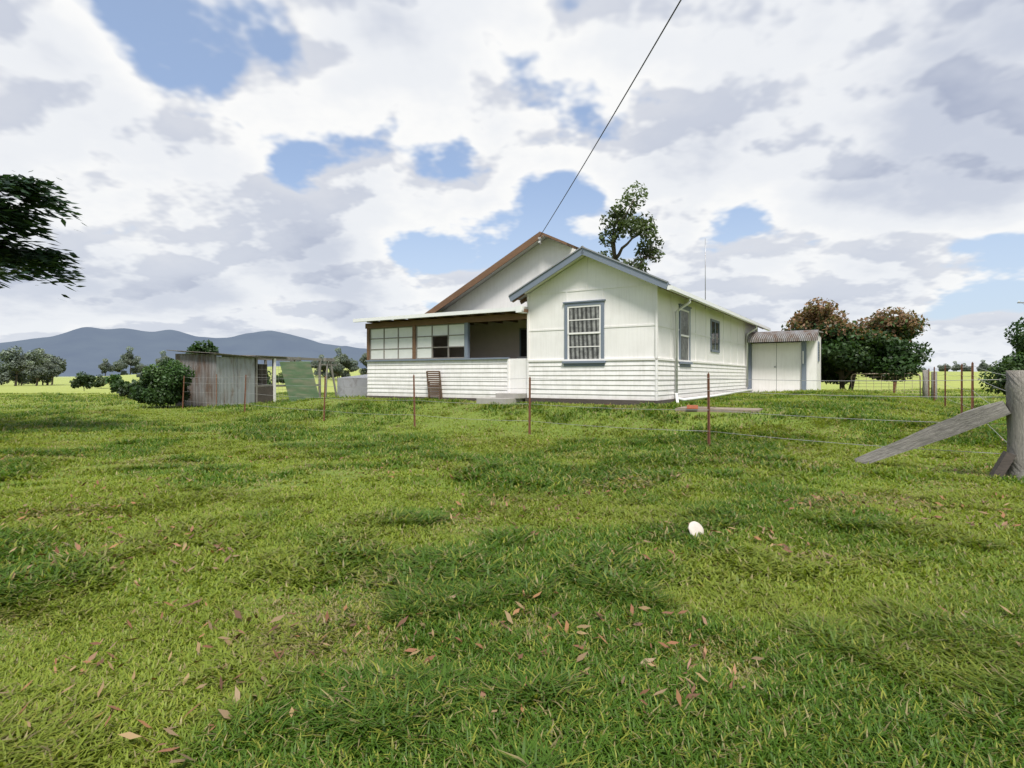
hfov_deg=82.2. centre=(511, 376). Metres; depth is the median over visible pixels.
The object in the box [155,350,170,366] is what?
gum
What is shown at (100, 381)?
paddock shrub
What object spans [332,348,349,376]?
gum
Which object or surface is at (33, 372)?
gum
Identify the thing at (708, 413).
front fence pickets
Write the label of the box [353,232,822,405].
cottage
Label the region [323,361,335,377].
gum
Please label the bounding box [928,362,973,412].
side fence pickets
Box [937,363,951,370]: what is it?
gum
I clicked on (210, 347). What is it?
tree
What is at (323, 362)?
gum
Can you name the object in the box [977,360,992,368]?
gum
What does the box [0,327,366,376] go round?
mountain range
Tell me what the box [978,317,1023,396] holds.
shrub
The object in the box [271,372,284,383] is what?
paddock shrub
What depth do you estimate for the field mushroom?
4.23 m
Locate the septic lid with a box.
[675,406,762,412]
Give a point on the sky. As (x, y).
(307, 169)
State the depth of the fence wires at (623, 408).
10.02 m
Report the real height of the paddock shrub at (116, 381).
1.591 m
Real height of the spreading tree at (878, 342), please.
4.932 m
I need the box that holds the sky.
[0,0,1023,371]
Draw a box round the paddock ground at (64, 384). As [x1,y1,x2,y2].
[0,366,1023,767]
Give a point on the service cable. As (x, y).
(620, 102)
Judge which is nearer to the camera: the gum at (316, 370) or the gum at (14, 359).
the gum at (14, 359)
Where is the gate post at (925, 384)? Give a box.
[922,370,936,399]
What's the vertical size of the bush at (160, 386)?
2.046 m
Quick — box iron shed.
[168,350,258,406]
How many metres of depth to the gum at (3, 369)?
126.55 m
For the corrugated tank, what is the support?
on the paddock ground at (64, 384)
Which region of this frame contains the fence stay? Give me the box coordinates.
[854,401,1010,463]
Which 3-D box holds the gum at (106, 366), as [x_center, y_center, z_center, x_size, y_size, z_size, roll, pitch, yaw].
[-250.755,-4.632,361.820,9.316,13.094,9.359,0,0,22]
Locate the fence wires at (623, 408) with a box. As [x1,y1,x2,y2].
[184,376,1005,453]
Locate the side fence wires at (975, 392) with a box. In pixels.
[929,365,1005,441]
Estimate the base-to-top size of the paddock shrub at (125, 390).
1.228 m
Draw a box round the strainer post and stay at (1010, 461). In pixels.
[987,370,1023,479]
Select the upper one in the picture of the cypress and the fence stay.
the cypress
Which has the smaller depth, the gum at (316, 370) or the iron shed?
the iron shed
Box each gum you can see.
[0,346,44,385]
[0,362,7,384]
[22,351,57,383]
[24,361,47,385]
[25,357,52,384]
[33,348,66,384]
[40,358,62,384]
[98,358,112,375]
[112,360,128,374]
[119,346,140,374]
[135,363,145,372]
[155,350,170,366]
[311,359,325,375]
[317,354,328,371]
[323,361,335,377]
[329,359,344,377]
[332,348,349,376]
[342,358,359,376]
[359,353,367,374]
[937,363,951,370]
[951,361,960,370]
[963,363,970,371]
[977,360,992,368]
[981,363,989,371]
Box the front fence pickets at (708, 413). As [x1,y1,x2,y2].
[182,372,710,445]
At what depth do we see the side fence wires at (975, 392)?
10.96 m
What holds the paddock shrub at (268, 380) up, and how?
on the paddock ground at (64, 384)
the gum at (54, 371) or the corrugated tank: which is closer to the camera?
the corrugated tank
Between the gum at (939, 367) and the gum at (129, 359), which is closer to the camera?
the gum at (129, 359)
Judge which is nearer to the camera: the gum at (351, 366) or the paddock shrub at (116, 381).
the paddock shrub at (116, 381)
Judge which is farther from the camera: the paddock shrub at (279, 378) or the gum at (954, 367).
the gum at (954, 367)
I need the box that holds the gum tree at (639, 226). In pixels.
[598,180,665,271]
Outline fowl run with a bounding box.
[222,355,336,403]
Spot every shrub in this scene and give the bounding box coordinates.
[69,371,96,388]
[93,374,107,387]
[105,374,129,392]
[116,379,142,399]
[267,370,271,384]
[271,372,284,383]
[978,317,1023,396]
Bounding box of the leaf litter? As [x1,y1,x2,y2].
[0,416,1023,767]
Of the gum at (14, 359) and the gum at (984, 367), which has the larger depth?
the gum at (984, 367)
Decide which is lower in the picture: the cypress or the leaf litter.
the leaf litter
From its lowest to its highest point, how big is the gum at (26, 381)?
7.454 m
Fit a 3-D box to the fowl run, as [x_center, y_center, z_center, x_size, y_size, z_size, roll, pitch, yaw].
[-10.345,0.172,27.166,2.421,2.190,5.750,0,0,18]
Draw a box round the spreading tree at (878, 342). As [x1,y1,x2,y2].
[781,297,934,388]
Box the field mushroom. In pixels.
[688,521,703,535]
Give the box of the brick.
[687,405,697,408]
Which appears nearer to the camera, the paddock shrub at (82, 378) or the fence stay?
the fence stay
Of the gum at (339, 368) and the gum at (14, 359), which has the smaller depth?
the gum at (14, 359)
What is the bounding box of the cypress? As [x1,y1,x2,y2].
[0,171,85,298]
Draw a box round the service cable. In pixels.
[539,0,680,237]
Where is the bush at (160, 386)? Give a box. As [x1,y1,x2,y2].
[130,358,194,406]
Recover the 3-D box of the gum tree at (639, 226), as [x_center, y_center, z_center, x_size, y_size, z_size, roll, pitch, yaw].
[5.998,-4.527,33.296,6.276,11.842,6.603,0,0,0]
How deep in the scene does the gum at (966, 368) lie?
684.64 m
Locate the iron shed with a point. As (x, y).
(208, 367)
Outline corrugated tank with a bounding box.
[337,374,367,396]
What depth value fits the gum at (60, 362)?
112.35 m
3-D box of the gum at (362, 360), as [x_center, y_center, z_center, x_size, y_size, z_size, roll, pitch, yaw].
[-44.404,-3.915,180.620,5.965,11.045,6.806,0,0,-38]
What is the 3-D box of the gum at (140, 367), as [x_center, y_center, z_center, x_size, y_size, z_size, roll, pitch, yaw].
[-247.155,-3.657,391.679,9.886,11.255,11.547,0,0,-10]
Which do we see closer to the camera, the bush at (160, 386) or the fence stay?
the fence stay
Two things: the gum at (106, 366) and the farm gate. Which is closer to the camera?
the farm gate
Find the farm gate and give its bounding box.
[851,373,920,395]
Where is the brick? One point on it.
(692, 406)
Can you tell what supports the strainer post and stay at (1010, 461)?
on the paddock ground at (64, 384)
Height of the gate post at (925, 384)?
1.683 m
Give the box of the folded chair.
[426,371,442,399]
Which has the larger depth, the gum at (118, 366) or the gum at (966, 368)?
the gum at (966, 368)
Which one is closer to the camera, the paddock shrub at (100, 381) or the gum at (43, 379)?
the paddock shrub at (100, 381)

